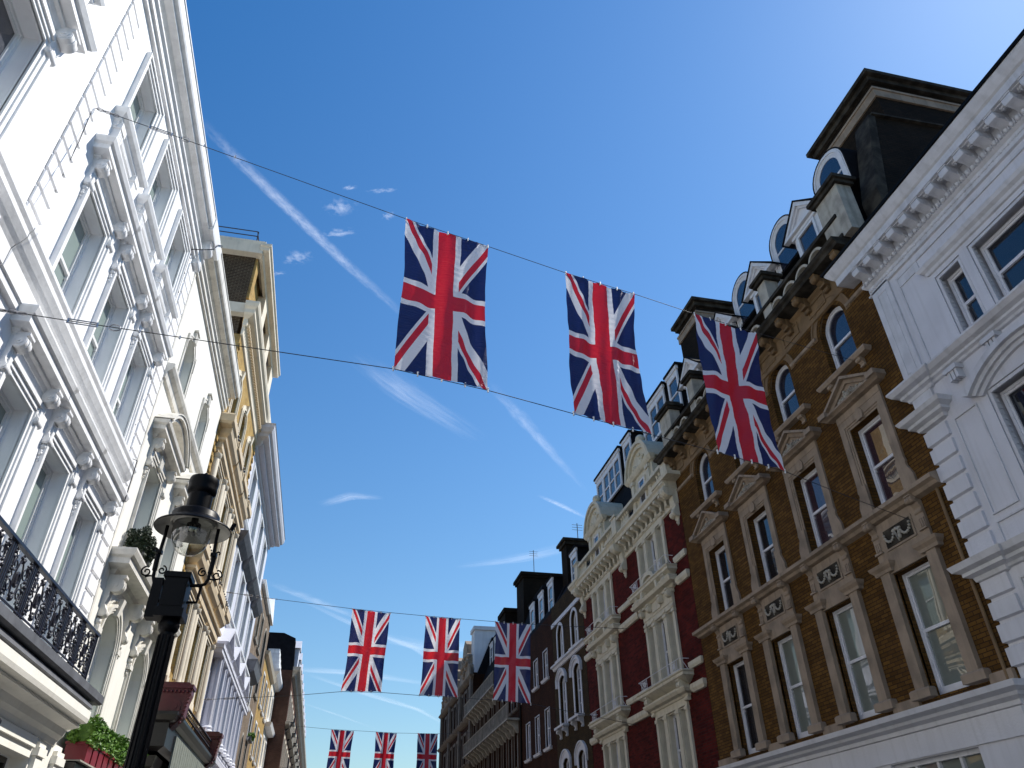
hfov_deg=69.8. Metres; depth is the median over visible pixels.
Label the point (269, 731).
stone gabled house
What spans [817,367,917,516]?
window
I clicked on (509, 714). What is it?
window
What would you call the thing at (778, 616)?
window
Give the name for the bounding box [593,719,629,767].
window
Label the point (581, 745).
window
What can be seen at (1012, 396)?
window
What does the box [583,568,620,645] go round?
window
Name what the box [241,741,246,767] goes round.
window
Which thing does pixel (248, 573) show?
window
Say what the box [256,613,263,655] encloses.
window
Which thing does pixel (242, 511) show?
window
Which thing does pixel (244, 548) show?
window
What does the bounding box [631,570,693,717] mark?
window
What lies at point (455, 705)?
window
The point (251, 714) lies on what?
window
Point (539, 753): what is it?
window
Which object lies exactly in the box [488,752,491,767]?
window
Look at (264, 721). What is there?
window
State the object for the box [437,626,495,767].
ornate gabled building
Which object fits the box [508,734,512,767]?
window
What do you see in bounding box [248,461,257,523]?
window
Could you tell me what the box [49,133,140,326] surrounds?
window
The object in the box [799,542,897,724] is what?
window
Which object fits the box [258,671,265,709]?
window
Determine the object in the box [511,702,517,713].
window
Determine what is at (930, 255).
grey white house
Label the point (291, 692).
window
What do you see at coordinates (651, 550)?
window
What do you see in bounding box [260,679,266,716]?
window
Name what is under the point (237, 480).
window
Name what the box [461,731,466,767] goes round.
window
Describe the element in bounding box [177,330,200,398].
window
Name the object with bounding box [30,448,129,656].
window
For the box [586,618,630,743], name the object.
window
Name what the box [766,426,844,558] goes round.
window
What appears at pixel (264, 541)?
window
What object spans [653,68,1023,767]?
brown brick building
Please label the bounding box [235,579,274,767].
grey brick building
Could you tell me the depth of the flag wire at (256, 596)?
28.51 m
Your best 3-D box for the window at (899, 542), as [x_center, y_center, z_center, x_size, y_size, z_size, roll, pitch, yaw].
[7.673,3.952,13.758,0.462,3.420,2.000,7,-35,-11]
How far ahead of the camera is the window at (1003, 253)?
13.02 m
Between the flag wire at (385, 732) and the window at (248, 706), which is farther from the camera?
the flag wire at (385, 732)
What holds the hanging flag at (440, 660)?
hanging from the flag wire at (256, 596)
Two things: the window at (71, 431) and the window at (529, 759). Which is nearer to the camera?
the window at (71, 431)
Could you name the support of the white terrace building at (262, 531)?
on the pavement
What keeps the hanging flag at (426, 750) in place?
hanging from the flag wire at (385, 732)
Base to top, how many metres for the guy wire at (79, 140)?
1.881 m
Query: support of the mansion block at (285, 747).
on the ground
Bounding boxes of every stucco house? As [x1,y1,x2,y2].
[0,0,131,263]
[56,242,241,767]
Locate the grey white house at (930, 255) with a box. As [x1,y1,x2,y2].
[820,29,1023,677]
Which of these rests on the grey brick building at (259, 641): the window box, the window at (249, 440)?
the window box
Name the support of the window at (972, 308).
in the grey white house at (930, 255)
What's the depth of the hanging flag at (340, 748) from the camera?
50.48 m
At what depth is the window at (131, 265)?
13.85 m
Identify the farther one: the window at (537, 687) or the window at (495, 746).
the window at (495, 746)
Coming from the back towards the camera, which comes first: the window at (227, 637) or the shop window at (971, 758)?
the window at (227, 637)
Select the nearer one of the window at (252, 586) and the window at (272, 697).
the window at (252, 586)
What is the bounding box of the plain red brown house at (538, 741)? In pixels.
[519,575,565,767]
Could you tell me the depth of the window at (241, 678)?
34.52 m
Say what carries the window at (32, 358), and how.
in the stucco townhouse
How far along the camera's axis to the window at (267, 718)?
54.85 m
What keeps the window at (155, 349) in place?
in the stucco townhouse
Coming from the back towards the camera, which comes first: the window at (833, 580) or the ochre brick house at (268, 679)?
the ochre brick house at (268, 679)
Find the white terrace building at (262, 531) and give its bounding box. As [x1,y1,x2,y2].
[199,423,284,767]
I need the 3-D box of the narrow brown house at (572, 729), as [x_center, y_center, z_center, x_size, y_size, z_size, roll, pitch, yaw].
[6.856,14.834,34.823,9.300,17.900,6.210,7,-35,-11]
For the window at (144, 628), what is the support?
in the cream stucco house at (200, 384)
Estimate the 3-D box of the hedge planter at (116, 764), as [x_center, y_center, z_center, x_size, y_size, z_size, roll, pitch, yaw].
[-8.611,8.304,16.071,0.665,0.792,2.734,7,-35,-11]
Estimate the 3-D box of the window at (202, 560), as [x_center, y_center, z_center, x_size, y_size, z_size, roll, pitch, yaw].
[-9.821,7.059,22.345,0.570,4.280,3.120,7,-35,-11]
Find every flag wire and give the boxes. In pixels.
[0,308,909,519]
[95,108,852,360]
[204,691,635,724]
[227,592,624,628]
[277,724,475,733]
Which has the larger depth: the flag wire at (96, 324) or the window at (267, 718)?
the window at (267, 718)
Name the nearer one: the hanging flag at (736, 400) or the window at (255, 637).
the hanging flag at (736, 400)
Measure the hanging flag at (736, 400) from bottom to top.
3.390 m
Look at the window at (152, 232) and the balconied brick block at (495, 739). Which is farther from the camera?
the balconied brick block at (495, 739)
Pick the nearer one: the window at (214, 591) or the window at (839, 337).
the window at (839, 337)
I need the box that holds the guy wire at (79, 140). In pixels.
[55,112,91,190]
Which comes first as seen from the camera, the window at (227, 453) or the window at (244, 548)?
the window at (227, 453)
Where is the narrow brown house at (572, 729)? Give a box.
[550,537,593,767]
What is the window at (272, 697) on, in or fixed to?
in the stone gabled house at (269, 731)
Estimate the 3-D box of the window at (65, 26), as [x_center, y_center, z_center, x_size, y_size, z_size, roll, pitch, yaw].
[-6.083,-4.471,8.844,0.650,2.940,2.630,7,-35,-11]
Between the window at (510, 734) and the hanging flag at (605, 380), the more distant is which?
the window at (510, 734)
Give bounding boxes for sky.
[186,0,1023,767]
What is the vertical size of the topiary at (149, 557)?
0.808 m
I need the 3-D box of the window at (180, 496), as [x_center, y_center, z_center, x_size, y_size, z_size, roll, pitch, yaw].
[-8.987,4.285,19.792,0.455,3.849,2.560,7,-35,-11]
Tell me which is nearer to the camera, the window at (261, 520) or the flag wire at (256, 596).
the flag wire at (256, 596)
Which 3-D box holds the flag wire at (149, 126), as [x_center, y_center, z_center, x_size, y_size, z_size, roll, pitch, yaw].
[0.486,-2.452,13.996,15.620,0.822,0.116,13,-37,-19]
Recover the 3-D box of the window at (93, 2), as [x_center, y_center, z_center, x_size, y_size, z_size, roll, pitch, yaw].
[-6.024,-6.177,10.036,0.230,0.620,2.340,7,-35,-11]
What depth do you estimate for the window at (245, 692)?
36.80 m
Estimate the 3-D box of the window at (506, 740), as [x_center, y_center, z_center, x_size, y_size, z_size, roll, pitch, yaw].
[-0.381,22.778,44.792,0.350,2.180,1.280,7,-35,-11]
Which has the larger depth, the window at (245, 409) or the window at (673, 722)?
the window at (245, 409)
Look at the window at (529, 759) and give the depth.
40.02 m
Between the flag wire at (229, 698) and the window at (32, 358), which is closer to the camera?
the window at (32, 358)
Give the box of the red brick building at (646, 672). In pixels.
[568,361,719,767]
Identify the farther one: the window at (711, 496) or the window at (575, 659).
the window at (575, 659)
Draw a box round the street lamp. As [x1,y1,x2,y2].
[123,473,236,767]
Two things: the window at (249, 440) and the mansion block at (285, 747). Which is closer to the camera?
the window at (249, 440)
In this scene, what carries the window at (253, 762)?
in the ochre brick house at (268, 679)
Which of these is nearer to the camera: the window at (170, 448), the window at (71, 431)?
the window at (71, 431)
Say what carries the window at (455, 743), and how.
in the ornate gabled building at (473, 662)
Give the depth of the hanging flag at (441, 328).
12.34 m
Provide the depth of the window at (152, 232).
15.12 m
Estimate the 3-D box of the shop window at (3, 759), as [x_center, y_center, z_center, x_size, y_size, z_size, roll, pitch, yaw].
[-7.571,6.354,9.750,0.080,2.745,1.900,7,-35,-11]
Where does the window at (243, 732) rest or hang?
in the grey brick building at (259, 641)
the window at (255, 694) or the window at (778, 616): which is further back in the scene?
the window at (255, 694)
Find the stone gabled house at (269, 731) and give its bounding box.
[258,648,282,767]
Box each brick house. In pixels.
[144,226,279,767]
[246,650,275,767]
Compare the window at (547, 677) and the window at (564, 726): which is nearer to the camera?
the window at (564, 726)
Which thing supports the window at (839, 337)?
in the brown brick building at (837, 630)
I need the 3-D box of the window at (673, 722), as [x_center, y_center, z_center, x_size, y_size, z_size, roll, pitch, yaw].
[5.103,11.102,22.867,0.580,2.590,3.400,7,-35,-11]
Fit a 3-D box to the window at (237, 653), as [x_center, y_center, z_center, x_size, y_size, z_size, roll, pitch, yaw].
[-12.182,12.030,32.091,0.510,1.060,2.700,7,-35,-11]
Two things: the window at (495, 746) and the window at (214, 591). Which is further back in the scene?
the window at (495, 746)
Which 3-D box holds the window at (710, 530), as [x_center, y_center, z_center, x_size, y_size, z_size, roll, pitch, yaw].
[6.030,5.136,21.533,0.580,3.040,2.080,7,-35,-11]
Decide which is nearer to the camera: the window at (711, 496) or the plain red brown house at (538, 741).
the window at (711, 496)
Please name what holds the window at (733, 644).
in the brown brick building at (837, 630)
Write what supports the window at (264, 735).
in the stone gabled house at (269, 731)
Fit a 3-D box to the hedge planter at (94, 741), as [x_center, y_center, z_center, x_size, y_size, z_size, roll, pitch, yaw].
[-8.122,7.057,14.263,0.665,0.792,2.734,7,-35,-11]
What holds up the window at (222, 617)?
in the brick house at (179, 739)
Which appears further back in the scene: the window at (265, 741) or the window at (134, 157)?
the window at (265, 741)
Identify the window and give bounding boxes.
[0,0,97,145]
[0,303,78,515]
[0,388,107,621]
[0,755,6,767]
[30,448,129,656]
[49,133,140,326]
[83,226,158,393]
[85,0,105,5]
[86,546,151,716]
[109,52,164,195]
[110,297,173,446]
[111,610,180,740]
[122,412,190,546]
[136,138,178,268]
[154,209,190,328]
[155,472,198,576]
[165,543,216,681]
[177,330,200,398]
[181,567,224,714]
[187,591,230,727]
[194,393,212,454]
[209,412,242,558]
[211,450,247,573]
[217,628,235,660]
[218,482,251,597]
[226,530,252,610]
[227,370,245,417]
[231,647,240,676]
[233,555,256,630]
[236,732,243,767]
[237,405,249,448]
[237,663,245,690]
[238,576,259,646]
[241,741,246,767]
[242,677,249,702]
[243,436,253,476]
[243,595,262,660]
[246,711,252,743]
[247,686,252,711]
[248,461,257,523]
[249,720,256,760]
[250,488,260,545]
[252,727,259,765]
[253,615,260,645]
[253,628,266,701]
[254,513,263,567]
[255,733,261,767]
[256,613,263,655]
[257,535,266,585]
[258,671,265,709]
[258,735,264,767]
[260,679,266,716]
[261,741,266,767]
[263,688,268,723]
[266,688,271,721]
[269,697,273,719]
[280,734,284,767]
[282,740,285,767]
[287,692,291,720]
[443,716,446,742]
[452,703,456,732]
[452,743,455,767]
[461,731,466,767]
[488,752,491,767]
[493,746,496,767]
[498,743,501,767]
[503,740,506,767]
[508,702,511,717]
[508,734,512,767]
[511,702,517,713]
[514,732,518,767]
[524,722,531,763]
[531,658,539,692]
[533,714,541,757]
[541,648,549,683]
[543,706,551,751]
[554,668,568,739]
[555,622,563,662]
[559,749,571,767]
[568,607,578,649]
[568,655,584,730]
[574,740,587,767]
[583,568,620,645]
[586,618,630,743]
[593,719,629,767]
[627,512,676,604]
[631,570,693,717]
[643,685,697,767]
[689,511,740,618]
[690,442,721,518]
[710,610,770,758]
[724,459,758,484]
[724,473,787,591]
[750,579,826,743]
[763,352,810,441]
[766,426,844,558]
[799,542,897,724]
[811,292,871,393]
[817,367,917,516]
[861,493,991,701]
[895,747,984,767]
[936,256,985,332]
[968,192,1023,302]
[988,364,1023,470]
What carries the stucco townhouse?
on the ground
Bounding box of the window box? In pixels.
[247,732,255,743]
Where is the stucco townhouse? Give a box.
[0,0,222,767]
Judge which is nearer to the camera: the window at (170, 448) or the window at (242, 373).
the window at (170, 448)
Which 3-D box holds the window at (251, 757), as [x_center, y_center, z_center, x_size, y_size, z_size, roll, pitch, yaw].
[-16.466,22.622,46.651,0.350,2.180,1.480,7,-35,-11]
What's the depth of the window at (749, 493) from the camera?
19.66 m
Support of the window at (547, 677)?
in the plain red brown house at (538, 741)
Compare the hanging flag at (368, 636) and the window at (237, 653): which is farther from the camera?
the window at (237, 653)
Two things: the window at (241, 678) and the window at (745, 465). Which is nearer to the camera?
the window at (745, 465)
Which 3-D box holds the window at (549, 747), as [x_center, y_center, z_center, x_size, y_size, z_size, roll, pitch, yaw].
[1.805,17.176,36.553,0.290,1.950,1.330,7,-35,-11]
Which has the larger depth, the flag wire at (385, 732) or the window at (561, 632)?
the flag wire at (385, 732)
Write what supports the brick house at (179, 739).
on the pavement
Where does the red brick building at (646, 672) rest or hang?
on the pavement
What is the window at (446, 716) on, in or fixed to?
in the ornate gabled building at (473, 662)
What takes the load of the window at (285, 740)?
in the mansion block at (285, 747)
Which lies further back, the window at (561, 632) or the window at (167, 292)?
the window at (561, 632)
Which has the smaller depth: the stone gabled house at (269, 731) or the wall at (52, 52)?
the wall at (52, 52)
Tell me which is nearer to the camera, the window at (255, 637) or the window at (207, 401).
the window at (207, 401)
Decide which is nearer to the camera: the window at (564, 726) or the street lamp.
the street lamp
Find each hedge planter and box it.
[63,714,129,767]
[112,735,148,767]
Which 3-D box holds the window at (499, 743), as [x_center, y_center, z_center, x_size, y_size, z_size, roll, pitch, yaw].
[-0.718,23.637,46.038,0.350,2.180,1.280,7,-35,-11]
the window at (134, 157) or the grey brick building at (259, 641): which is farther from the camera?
the grey brick building at (259, 641)
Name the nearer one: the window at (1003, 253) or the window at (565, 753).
the window at (1003, 253)
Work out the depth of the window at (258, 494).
35.80 m
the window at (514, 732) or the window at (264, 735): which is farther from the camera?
the window at (264, 735)
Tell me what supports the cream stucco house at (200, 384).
on the ground
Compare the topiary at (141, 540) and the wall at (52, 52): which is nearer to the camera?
the wall at (52, 52)
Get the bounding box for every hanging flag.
[326,729,353,767]
[341,608,390,691]
[373,732,396,767]
[392,217,488,392]
[416,733,437,767]
[419,615,460,698]
[492,621,530,704]
[565,271,652,436]
[694,312,785,472]
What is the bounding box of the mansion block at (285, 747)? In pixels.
[263,632,306,767]
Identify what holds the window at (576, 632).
in the narrow brown house at (572, 729)
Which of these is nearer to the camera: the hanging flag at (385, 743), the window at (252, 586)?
the window at (252, 586)
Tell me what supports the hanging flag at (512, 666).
hanging from the flag wire at (256, 596)
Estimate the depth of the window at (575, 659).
32.77 m
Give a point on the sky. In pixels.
(655, 150)
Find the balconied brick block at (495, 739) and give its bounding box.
[463,571,561,767]
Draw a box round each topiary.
[123,526,153,557]
[143,536,157,566]
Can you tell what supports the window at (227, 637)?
in the white terrace building at (262, 531)
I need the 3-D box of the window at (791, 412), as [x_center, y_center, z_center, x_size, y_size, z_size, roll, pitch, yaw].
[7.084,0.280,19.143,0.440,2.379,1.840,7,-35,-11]
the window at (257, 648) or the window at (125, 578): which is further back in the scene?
the window at (257, 648)
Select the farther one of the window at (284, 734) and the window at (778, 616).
the window at (284, 734)
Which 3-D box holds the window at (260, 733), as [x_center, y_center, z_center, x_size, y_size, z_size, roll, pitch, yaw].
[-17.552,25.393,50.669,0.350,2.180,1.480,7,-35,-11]
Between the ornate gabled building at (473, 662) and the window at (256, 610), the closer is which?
the window at (256, 610)
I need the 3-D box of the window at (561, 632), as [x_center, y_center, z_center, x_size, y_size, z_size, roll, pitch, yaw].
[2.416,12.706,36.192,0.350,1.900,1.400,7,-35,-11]

